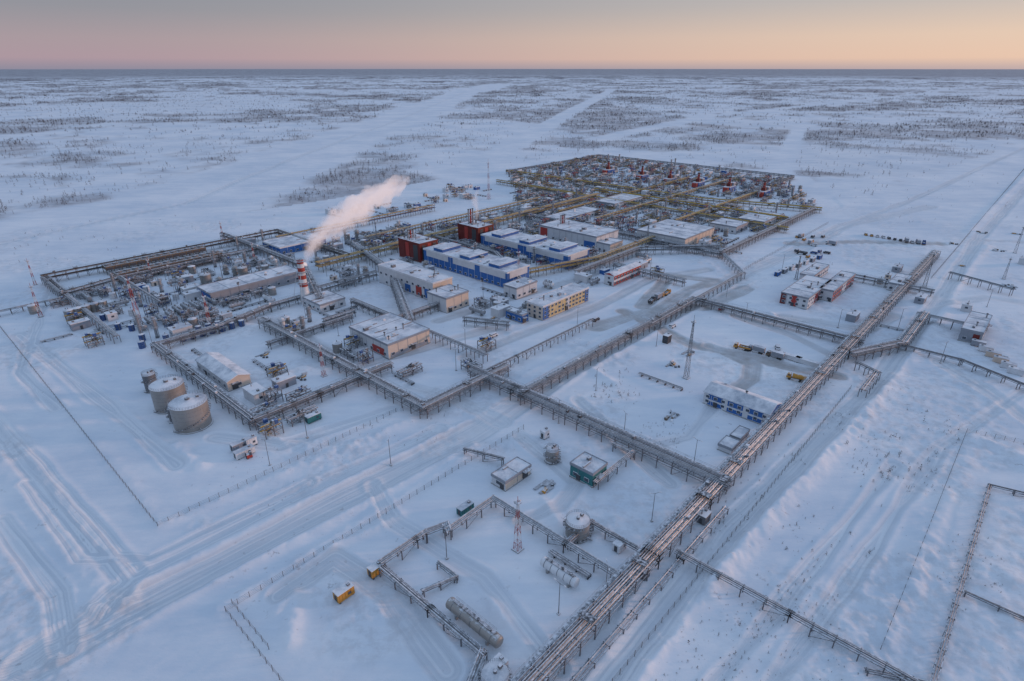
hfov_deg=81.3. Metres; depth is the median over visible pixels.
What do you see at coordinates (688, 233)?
gas metering hall
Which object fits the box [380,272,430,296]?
windows
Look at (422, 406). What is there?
pipe rack
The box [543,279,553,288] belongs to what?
horizontal vessel
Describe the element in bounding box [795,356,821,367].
equipment container
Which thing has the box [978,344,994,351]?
equipment container
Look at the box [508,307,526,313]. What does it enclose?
roof
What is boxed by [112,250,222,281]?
air cooler bank
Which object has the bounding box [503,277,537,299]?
boiler annex
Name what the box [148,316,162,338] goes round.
process column
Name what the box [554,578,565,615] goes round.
light pole
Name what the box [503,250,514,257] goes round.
pipe manifold skid
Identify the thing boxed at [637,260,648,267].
process shed
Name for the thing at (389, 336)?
maintenance workshop
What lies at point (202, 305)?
horizontal vessel
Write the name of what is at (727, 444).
shed
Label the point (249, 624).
chain link fence
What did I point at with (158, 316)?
horizontal vessel
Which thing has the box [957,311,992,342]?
walls
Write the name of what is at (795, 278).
lattice mast
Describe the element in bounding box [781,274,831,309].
walls
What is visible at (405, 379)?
pipeline
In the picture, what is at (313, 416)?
equipment container
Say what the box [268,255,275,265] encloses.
process column
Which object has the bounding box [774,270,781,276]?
equipment container
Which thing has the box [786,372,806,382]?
tanker truck
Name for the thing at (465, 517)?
pipe rack
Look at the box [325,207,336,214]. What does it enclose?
process shed
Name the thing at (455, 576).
pipe rack
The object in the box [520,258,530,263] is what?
pipe manifold skid
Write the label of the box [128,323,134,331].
tank
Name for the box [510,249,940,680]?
pipe rack
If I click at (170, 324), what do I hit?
pipe manifold skid
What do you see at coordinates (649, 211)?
yellow manifold skid
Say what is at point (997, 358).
equipment container
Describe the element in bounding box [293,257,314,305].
striped chimney stack
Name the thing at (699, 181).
turbine compressor unit
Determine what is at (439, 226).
pipe manifold skid
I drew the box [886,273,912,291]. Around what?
walls
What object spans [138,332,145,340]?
tank
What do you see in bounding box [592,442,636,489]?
pipe rack
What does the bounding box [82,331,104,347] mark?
pipe manifold skid
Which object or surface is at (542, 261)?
red manifold skid
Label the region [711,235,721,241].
yellow manifold skid
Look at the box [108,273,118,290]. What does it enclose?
process column
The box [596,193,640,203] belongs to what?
roof
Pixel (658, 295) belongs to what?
box truck
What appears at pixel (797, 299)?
windows
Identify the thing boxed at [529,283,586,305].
roof
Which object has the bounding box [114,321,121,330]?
tank
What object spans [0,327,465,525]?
chain link fence
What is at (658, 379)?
pipeline
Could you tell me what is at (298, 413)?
pipe manifold skid
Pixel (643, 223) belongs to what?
yellow manifold skid
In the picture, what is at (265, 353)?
stored materials
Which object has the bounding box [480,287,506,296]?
pipeline
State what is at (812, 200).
process shed
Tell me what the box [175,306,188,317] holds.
horizontal vessel
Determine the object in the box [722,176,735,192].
turbine compressor unit
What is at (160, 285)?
process column
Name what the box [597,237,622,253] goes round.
walls
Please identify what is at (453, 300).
walls
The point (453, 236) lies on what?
pipe manifold skid
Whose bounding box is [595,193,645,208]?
walls
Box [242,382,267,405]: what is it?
process shed
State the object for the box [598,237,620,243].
roof
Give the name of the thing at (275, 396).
pipe manifold skid
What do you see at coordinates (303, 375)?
stored materials
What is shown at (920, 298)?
process shed
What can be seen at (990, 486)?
pipe rack
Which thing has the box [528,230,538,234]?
yellow manifold skid
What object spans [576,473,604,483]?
doors
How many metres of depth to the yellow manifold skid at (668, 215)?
560.66 m
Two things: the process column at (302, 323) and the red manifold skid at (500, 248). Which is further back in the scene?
the red manifold skid at (500, 248)
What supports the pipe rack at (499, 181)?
on the snow ground
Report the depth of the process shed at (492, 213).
566.80 m
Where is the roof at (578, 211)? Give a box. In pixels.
[547,206,596,218]
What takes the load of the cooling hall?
on the snow ground
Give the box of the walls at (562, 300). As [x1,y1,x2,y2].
[527,282,588,320]
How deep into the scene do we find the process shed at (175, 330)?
314.74 m
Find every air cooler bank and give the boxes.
[101,245,206,274]
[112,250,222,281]
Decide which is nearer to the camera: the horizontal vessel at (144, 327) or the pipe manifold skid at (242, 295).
the horizontal vessel at (144, 327)
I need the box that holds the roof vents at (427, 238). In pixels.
[404,234,431,239]
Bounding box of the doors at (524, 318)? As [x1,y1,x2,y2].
[509,315,527,322]
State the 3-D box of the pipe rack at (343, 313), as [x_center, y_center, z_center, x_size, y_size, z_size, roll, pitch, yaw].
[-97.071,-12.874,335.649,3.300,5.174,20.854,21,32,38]
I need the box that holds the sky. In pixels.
[0,0,1023,68]
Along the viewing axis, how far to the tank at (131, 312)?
341.68 m
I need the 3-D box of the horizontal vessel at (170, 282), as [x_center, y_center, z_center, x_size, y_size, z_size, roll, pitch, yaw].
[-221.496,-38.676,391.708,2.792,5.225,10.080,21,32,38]
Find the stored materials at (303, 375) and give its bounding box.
[296,371,306,380]
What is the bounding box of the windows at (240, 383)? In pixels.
[198,365,241,386]
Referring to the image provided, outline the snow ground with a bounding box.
[0,69,1023,680]
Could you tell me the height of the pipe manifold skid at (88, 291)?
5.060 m
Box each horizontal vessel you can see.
[82,291,91,301]
[98,302,107,311]
[110,298,128,305]
[133,319,147,330]
[144,315,157,326]
[154,312,168,324]
[163,307,175,314]
[164,269,176,275]
[164,310,177,320]
[167,277,179,285]
[171,304,181,315]
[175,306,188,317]
[180,301,190,312]
[187,304,197,314]
[188,299,201,309]
[196,301,207,309]
[197,297,209,306]
[205,296,217,305]
[228,300,245,308]
[247,252,257,259]
[255,262,269,270]
[262,293,271,302]
[445,597,503,647]
[469,304,485,315]
[480,244,490,251]
[517,253,526,261]
[522,298,531,308]
[524,222,534,227]
[532,218,543,222]
[540,554,579,587]
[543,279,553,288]
[589,277,599,285]
[635,252,647,258]
[697,189,706,193]
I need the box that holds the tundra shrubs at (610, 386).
[591,369,633,402]
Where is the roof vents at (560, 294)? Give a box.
[539,286,565,299]
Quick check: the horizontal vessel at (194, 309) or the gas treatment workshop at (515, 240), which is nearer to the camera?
the horizontal vessel at (194, 309)
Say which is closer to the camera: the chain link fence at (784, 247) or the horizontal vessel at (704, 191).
the chain link fence at (784, 247)
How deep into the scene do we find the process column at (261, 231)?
479.66 m
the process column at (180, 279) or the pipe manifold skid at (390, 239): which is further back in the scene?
the pipe manifold skid at (390, 239)
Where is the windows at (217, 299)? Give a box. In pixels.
[216,277,298,300]
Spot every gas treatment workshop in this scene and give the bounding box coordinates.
[423,242,529,287]
[481,228,589,269]
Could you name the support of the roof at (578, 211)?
on the walls at (591, 213)
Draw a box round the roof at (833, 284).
[821,271,854,289]
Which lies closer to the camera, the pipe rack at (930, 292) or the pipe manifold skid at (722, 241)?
the pipe rack at (930, 292)
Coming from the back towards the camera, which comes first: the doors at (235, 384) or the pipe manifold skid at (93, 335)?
the pipe manifold skid at (93, 335)
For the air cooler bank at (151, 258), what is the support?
on the snow ground
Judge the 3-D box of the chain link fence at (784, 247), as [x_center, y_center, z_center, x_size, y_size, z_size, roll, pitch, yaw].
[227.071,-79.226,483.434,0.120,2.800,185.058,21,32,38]
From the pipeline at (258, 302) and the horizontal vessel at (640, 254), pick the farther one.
the horizontal vessel at (640, 254)
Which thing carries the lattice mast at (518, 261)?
on the snow ground
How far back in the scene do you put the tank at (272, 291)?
372.45 m
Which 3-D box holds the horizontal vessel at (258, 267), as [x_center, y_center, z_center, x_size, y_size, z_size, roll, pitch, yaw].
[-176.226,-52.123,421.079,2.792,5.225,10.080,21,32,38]
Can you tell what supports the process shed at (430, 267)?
on the snow ground
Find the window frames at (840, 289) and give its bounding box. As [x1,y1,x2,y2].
[822,276,854,299]
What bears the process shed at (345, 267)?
on the snow ground
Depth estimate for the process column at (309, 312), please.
332.85 m
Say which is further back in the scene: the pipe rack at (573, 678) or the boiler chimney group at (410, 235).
the boiler chimney group at (410, 235)
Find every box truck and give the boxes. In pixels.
[654,292,664,299]
[747,344,765,354]
[765,350,784,360]
[825,240,836,245]
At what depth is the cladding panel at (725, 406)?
246.61 m
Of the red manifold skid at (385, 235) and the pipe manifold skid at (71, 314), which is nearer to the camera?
the pipe manifold skid at (71, 314)
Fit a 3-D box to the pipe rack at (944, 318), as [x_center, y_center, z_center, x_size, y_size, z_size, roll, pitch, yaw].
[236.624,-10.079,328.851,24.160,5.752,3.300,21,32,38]
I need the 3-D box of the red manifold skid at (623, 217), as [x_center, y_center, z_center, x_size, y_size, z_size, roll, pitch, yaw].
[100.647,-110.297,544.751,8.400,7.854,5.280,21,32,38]
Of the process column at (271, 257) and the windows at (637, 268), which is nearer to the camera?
the windows at (637, 268)
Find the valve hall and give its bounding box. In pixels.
[737,210,781,225]
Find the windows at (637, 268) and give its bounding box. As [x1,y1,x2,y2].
[608,268,639,283]
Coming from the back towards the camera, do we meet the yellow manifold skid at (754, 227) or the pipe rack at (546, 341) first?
the yellow manifold skid at (754, 227)
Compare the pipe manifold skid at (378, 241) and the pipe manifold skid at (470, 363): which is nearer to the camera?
the pipe manifold skid at (470, 363)
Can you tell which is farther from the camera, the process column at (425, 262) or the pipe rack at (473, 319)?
the process column at (425, 262)
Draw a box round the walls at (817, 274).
[799,262,829,278]
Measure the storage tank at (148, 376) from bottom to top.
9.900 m
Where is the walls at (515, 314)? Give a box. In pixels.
[505,306,528,323]
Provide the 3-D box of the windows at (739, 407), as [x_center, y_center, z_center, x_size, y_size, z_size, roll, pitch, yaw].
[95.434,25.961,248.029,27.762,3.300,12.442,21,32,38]
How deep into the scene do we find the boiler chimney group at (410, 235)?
444.64 m
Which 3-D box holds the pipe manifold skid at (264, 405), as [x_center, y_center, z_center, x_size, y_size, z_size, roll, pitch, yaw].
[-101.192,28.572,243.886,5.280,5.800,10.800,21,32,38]
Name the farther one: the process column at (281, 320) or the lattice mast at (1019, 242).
the lattice mast at (1019, 242)
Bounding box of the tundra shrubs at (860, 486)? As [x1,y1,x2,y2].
[711,407,962,582]
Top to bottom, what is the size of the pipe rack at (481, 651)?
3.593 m
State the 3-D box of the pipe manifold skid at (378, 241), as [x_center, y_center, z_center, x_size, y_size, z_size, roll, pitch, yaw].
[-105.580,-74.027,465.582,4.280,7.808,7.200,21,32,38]
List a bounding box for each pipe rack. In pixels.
[0,298,53,316]
[40,229,347,280]
[40,244,269,298]
[62,292,120,343]
[118,275,162,306]
[149,340,393,430]
[150,288,324,352]
[220,232,323,297]
[256,317,510,418]
[265,314,353,349]
[275,204,434,237]
[315,193,599,272]
[316,270,378,290]
[322,308,355,324]
[349,241,413,320]
[349,297,439,317]
[364,197,541,239]
[378,494,633,591]
[378,565,488,680]
[420,560,458,597]
[429,330,488,363]
[436,235,520,278]
[462,316,509,330]
[463,447,504,465]
[467,366,733,495]
[471,319,593,376]
[496,179,579,192]
[506,154,794,193]
[506,169,821,212]
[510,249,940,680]
[515,296,864,403]
[520,206,817,258]
[528,185,788,233]
[529,235,654,277]
[556,177,687,212]
[565,518,646,555]
[569,505,729,680]
[574,243,720,272]
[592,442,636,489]
[593,188,787,219]
[594,179,728,220]
[612,262,686,285]
[651,252,744,329]
[672,190,757,220]
[674,548,917,680]
[848,310,929,362]
[853,272,934,295]
[854,361,881,397]
[864,483,1023,680]
[899,343,1023,389]
[916,311,963,329]
[948,271,1015,295]
[963,590,1023,620]
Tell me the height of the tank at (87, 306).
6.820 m
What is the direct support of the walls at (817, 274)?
on the snow ground
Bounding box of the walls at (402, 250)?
[398,233,437,262]
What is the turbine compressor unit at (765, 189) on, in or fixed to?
on the snow ground
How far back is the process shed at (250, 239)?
482.16 m
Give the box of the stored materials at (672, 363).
[665,359,679,367]
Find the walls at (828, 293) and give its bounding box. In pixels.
[819,270,855,301]
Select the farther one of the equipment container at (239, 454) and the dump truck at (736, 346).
the dump truck at (736, 346)
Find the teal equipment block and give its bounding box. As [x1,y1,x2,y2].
[569,451,607,487]
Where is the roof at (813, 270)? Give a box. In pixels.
[802,263,827,275]
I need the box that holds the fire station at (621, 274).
[604,261,641,286]
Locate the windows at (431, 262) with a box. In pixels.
[430,262,498,284]
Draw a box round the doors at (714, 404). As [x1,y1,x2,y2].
[713,402,776,420]
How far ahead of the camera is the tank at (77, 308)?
340.58 m
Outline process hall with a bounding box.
[539,219,618,250]
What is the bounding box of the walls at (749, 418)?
[702,394,780,425]
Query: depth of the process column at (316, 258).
427.41 m
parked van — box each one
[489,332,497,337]
[668,323,675,328]
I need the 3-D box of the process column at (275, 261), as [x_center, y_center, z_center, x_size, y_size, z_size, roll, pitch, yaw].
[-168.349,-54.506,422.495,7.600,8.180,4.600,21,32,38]
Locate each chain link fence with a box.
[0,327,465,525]
[224,606,283,680]
[226,424,523,610]
[231,599,268,648]
[612,385,851,680]
[745,225,824,268]
[880,428,1023,649]
[931,169,1023,277]
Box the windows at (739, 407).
[705,395,777,421]
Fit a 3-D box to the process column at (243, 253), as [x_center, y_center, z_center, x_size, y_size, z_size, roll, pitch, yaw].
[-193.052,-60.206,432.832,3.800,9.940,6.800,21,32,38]
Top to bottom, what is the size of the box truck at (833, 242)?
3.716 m
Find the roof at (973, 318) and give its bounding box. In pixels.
[962,311,991,331]
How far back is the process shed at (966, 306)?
348.23 m
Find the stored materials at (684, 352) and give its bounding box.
[681,349,694,356]
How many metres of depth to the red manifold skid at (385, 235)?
485.04 m
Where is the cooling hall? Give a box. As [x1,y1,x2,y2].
[710,218,748,234]
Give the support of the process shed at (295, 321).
on the snow ground
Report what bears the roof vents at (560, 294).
on the walls at (562, 300)
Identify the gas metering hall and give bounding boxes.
[636,219,714,247]
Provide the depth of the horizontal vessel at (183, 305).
348.22 m
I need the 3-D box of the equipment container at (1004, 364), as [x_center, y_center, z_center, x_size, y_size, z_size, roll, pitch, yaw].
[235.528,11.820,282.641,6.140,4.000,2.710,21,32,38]
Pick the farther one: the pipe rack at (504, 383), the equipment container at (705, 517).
the pipe rack at (504, 383)
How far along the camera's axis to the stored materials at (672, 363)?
286.35 m
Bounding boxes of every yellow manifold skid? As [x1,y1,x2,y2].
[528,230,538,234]
[604,204,615,208]
[638,221,647,226]
[639,215,649,220]
[644,210,654,215]
[647,214,656,219]
[663,214,672,218]
[685,217,695,222]
[708,190,716,194]
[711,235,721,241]
[749,225,759,231]
[790,195,799,200]
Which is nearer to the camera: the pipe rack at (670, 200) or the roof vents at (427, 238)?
the roof vents at (427, 238)
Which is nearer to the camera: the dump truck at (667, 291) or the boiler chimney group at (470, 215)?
the dump truck at (667, 291)
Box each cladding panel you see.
[405,242,409,255]
[413,245,417,260]
[464,226,467,238]
[472,229,475,241]
[543,306,548,319]
[703,392,708,403]
[721,399,727,410]
[742,407,748,418]
[779,293,786,303]
[790,295,796,305]
[806,295,814,308]
[971,334,979,340]
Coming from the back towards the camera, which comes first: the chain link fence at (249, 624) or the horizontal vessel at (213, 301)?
the horizontal vessel at (213, 301)
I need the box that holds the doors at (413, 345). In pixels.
[370,342,416,349]
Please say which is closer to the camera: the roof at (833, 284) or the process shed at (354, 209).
the roof at (833, 284)
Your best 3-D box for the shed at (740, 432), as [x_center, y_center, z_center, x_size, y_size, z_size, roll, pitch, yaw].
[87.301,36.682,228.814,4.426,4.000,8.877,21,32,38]
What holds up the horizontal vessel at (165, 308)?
on the snow ground
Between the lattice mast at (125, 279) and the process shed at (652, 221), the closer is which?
the lattice mast at (125, 279)
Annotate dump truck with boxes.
[648,296,655,303]
[663,289,670,295]
[733,342,750,351]
[796,249,807,254]
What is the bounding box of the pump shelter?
[491,456,531,491]
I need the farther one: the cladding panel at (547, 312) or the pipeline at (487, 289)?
the pipeline at (487, 289)
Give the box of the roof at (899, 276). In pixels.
[889,273,910,284]
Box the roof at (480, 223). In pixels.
[459,220,491,227]
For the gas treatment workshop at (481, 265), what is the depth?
404.65 m
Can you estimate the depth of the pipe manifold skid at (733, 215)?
562.00 m
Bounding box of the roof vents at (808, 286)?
[802,279,818,289]
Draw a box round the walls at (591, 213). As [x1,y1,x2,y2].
[543,206,600,220]
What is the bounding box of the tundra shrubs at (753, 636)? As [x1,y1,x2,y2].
[622,583,841,680]
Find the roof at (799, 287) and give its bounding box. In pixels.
[782,275,830,297]
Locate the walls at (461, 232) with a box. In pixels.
[457,220,493,243]
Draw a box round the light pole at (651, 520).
[649,491,660,521]
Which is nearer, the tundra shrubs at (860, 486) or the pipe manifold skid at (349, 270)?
the tundra shrubs at (860, 486)
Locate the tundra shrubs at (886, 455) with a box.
[845,434,927,488]
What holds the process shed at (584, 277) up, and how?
on the snow ground
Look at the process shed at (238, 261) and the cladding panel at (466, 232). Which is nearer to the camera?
the process shed at (238, 261)
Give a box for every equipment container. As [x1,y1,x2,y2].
[229,437,245,450]
[232,444,255,459]
[244,434,257,444]
[245,451,252,459]
[304,410,321,423]
[332,580,354,603]
[366,560,382,579]
[456,499,473,515]
[487,652,508,665]
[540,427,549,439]
[612,537,626,553]
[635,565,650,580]
[662,332,671,343]
[696,507,711,525]
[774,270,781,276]
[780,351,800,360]
[781,267,787,273]
[788,264,794,270]
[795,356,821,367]
[802,259,808,264]
[809,256,815,261]
[816,253,822,259]
[970,338,986,346]
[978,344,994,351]
[985,349,1001,357]
[992,354,1009,362]
[999,360,1017,368]
[1007,365,1023,376]
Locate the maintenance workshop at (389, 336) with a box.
[349,312,430,359]
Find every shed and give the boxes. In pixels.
[68,317,90,330]
[97,286,110,294]
[103,309,118,321]
[131,282,145,290]
[150,279,157,286]
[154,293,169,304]
[167,322,192,338]
[176,273,193,282]
[180,283,198,291]
[181,289,201,302]
[195,352,251,391]
[218,310,232,320]
[232,258,241,266]
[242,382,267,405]
[244,237,255,244]
[256,258,265,264]
[270,372,296,389]
[290,318,304,327]
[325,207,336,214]
[329,273,337,280]
[330,241,342,249]
[331,235,339,241]
[341,263,351,270]
[350,207,357,212]
[357,203,364,208]
[373,204,380,208]
[422,264,434,269]
[442,187,448,192]
[459,192,468,198]
[487,211,497,216]
[490,303,510,317]
[492,296,508,304]
[520,205,531,210]
[574,271,592,283]
[599,267,609,274]
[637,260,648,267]
[641,189,649,194]
[645,219,656,224]
[698,237,711,247]
[717,435,740,454]
[729,425,749,445]
[748,206,755,210]
[808,198,815,203]
[845,309,860,322]
[885,271,891,278]
[891,262,903,272]
[914,292,928,303]
[960,300,973,312]
[1018,256,1023,264]
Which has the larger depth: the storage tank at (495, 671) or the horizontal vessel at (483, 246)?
the horizontal vessel at (483, 246)
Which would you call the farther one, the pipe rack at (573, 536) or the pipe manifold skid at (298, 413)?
the pipe manifold skid at (298, 413)
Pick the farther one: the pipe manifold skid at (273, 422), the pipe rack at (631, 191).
the pipe rack at (631, 191)
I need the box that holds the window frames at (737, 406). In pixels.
[706,394,766,422]
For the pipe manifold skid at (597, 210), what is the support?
on the snow ground
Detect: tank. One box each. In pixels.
[27,303,40,314]
[63,308,74,319]
[72,305,83,316]
[81,303,91,314]
[89,301,98,312]
[97,299,108,307]
[99,312,105,320]
[108,291,117,299]
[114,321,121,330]
[127,307,135,316]
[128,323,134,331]
[137,340,146,348]
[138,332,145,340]
[141,368,157,392]
[142,285,149,292]
[148,374,187,413]
[162,332,169,341]
[164,404,172,423]
[167,390,213,434]
[172,293,179,300]
[187,265,196,273]
[187,316,198,328]
[198,271,212,284]
[228,321,234,329]
[237,264,249,274]
[238,318,244,326]
[261,264,268,269]
[267,286,276,295]
[280,314,290,324]
[332,340,342,353]
[360,239,366,245]
[477,658,512,680]
[493,299,500,305]
[543,443,561,464]
[563,509,592,543]
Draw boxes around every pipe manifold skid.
[48,295,71,308]
[64,311,83,324]
[75,288,98,299]
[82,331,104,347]
[97,285,108,298]
[99,304,123,313]
[117,284,131,298]
[125,286,140,300]
[127,275,140,287]
[135,274,153,283]
[143,302,159,315]
[156,293,171,306]
[162,313,177,329]
[170,265,182,276]
[171,270,185,278]
[174,281,187,294]
[179,308,194,322]
[197,312,223,326]
[198,306,218,317]
[201,267,214,274]
[218,296,237,306]
[221,255,232,265]
[230,292,251,301]
[240,262,251,272]
[245,258,262,266]
[249,400,277,415]
[251,286,267,298]
[256,415,283,438]
[263,385,283,402]
[265,362,287,377]
[282,251,294,258]
[283,323,301,333]
[284,384,310,401]
[285,404,317,426]
[338,268,356,276]
[339,346,360,362]
[344,334,362,348]
[351,237,364,243]
[357,346,373,364]
[364,239,376,247]
[372,240,381,250]
[385,235,396,243]
[386,207,397,211]
[396,361,422,376]
[399,256,413,262]
[431,196,438,202]
[437,221,445,229]
[446,233,458,241]
[457,186,464,192]
[460,358,482,371]
[462,239,473,245]
[465,193,474,199]
[474,296,491,306]
[477,335,495,352]
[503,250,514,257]
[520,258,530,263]
[595,209,602,215]
[615,221,622,228]
[650,265,664,275]
[692,216,704,220]
[716,238,727,247]
[730,210,738,217]
[758,224,769,230]
[780,191,787,197]
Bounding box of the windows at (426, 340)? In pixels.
[359,339,427,354]
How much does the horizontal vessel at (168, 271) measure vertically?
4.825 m
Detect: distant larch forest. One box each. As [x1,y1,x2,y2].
[0,76,1023,96]
[0,90,1023,143]
[0,126,995,213]
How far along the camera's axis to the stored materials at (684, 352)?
298.29 m
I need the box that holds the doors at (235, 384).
[204,370,239,389]
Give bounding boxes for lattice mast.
[26,259,37,284]
[28,284,43,317]
[124,277,141,320]
[201,293,211,323]
[317,345,327,376]
[487,163,489,198]
[511,499,523,553]
[517,251,520,275]
[682,315,695,379]
[794,255,801,279]
[922,250,935,286]
[1001,258,1012,279]
[1012,227,1023,253]
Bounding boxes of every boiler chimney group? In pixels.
[407,228,415,237]
[467,208,474,223]
[560,214,565,223]
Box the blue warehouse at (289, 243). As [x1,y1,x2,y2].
[262,232,325,253]
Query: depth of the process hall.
480.63 m
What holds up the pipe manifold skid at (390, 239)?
on the snow ground
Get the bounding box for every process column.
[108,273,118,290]
[129,291,142,306]
[132,314,144,333]
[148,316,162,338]
[156,278,163,292]
[176,277,185,287]
[210,250,216,267]
[220,264,229,274]
[227,265,237,275]
[233,236,239,249]
[240,251,249,262]
[258,229,263,242]
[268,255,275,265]
[272,258,278,266]
[277,317,286,326]
[297,315,308,331]
[304,305,315,322]
[309,242,317,256]
[313,256,321,265]
[343,229,348,243]
[353,229,359,237]
[355,264,362,281]
[361,265,368,275]
[422,260,431,265]
[490,244,497,252]
[531,246,535,262]
[720,228,728,236]
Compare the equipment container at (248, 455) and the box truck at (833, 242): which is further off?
the box truck at (833, 242)
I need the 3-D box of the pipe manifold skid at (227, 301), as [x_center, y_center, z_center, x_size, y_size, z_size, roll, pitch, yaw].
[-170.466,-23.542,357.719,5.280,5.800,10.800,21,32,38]
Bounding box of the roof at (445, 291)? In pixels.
[428,284,467,297]
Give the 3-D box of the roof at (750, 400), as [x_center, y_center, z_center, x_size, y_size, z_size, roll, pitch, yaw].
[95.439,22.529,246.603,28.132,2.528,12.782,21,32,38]
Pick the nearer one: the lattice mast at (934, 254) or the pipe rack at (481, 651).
the pipe rack at (481, 651)
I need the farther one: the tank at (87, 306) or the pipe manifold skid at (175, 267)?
the pipe manifold skid at (175, 267)
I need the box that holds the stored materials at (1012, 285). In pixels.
[1002,283,1017,287]
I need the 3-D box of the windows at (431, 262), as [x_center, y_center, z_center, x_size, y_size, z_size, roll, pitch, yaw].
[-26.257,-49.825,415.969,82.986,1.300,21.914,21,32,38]
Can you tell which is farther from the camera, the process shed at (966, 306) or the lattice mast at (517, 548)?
the process shed at (966, 306)
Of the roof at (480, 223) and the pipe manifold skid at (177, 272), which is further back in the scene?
the roof at (480, 223)
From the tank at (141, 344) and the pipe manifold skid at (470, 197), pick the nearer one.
the tank at (141, 344)
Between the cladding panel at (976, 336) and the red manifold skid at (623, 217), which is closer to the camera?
the cladding panel at (976, 336)
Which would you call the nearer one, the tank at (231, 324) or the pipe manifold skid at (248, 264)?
the tank at (231, 324)
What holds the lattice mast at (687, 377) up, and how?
on the snow ground
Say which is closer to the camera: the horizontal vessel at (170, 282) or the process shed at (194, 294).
the process shed at (194, 294)
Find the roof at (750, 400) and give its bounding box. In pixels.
[703,381,781,415]
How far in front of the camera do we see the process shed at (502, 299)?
356.38 m
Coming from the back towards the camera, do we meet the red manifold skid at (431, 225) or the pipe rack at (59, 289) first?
the red manifold skid at (431, 225)
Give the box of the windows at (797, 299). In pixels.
[782,292,820,306]
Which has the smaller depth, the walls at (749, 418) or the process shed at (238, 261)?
the walls at (749, 418)
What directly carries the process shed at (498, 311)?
on the snow ground
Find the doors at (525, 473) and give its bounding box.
[500,468,531,489]
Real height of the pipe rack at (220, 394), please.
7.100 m
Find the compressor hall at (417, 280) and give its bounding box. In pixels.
[378,259,452,299]
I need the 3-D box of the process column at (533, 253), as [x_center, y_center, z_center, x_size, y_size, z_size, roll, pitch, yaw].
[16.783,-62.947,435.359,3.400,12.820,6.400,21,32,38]
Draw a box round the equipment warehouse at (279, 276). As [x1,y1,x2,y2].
[196,265,298,303]
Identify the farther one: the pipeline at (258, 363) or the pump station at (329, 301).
the pump station at (329, 301)
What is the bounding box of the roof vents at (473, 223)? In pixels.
[469,220,484,225]
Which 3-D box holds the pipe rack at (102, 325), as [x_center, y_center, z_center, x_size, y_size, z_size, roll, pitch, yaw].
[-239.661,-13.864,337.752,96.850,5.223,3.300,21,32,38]
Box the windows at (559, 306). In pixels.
[528,290,587,317]
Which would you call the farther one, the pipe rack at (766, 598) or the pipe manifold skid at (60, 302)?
the pipe manifold skid at (60, 302)
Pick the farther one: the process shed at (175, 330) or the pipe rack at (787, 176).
the pipe rack at (787, 176)
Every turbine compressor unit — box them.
[602,161,614,174]
[636,166,648,179]
[664,169,676,183]
[692,172,704,187]
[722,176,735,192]
[757,180,770,197]
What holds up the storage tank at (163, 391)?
on the snow ground
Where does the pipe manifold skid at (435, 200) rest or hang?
on the snow ground
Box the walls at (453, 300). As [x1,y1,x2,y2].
[426,284,468,312]
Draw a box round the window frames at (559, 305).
[530,291,587,315]
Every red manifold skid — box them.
[380,233,389,242]
[425,223,435,231]
[495,245,506,254]
[536,255,548,264]
[589,246,599,255]
[594,218,602,225]
[617,215,626,224]
[627,218,638,226]
[627,228,636,235]
[660,209,670,214]
[685,205,694,211]
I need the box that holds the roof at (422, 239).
[400,234,435,243]
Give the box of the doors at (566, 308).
[533,304,569,317]
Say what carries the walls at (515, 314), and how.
on the snow ground
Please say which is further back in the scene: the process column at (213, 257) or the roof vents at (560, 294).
the process column at (213, 257)
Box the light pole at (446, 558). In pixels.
[442,524,448,559]
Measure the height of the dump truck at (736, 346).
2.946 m
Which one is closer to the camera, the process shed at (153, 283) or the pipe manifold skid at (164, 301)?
the pipe manifold skid at (164, 301)
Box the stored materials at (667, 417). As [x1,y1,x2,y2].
[664,409,679,421]
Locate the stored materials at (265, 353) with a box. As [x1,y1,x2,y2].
[255,350,269,357]
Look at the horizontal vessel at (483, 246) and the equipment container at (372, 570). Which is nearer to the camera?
the equipment container at (372, 570)
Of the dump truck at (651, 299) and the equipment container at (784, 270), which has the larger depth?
the equipment container at (784, 270)
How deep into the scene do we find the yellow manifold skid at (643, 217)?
551.66 m
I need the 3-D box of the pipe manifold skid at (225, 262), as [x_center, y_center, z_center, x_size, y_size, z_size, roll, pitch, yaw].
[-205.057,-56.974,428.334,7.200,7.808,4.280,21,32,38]
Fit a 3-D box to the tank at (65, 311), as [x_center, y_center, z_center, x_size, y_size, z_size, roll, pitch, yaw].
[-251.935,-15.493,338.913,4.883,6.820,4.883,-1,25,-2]
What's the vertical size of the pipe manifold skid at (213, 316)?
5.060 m
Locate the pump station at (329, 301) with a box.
[302,290,345,311]
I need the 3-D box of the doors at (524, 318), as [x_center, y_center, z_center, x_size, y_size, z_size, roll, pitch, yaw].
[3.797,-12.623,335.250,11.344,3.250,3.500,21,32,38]
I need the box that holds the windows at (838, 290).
[820,277,854,298]
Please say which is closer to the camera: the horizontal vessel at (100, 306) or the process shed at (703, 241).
the horizontal vessel at (100, 306)
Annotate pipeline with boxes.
[40,333,72,341]
[93,318,134,330]
[97,321,143,333]
[191,348,202,355]
[204,307,241,317]
[232,300,266,311]
[251,358,274,373]
[335,305,356,312]
[392,372,414,385]
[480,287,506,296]
[548,549,591,579]
[638,372,682,390]
[880,324,910,330]
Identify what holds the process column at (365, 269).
on the snow ground
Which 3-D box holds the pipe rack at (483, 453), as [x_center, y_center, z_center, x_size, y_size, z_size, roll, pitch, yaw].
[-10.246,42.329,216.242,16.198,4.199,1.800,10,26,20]
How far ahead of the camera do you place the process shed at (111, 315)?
335.85 m
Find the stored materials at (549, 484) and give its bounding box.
[533,479,554,493]

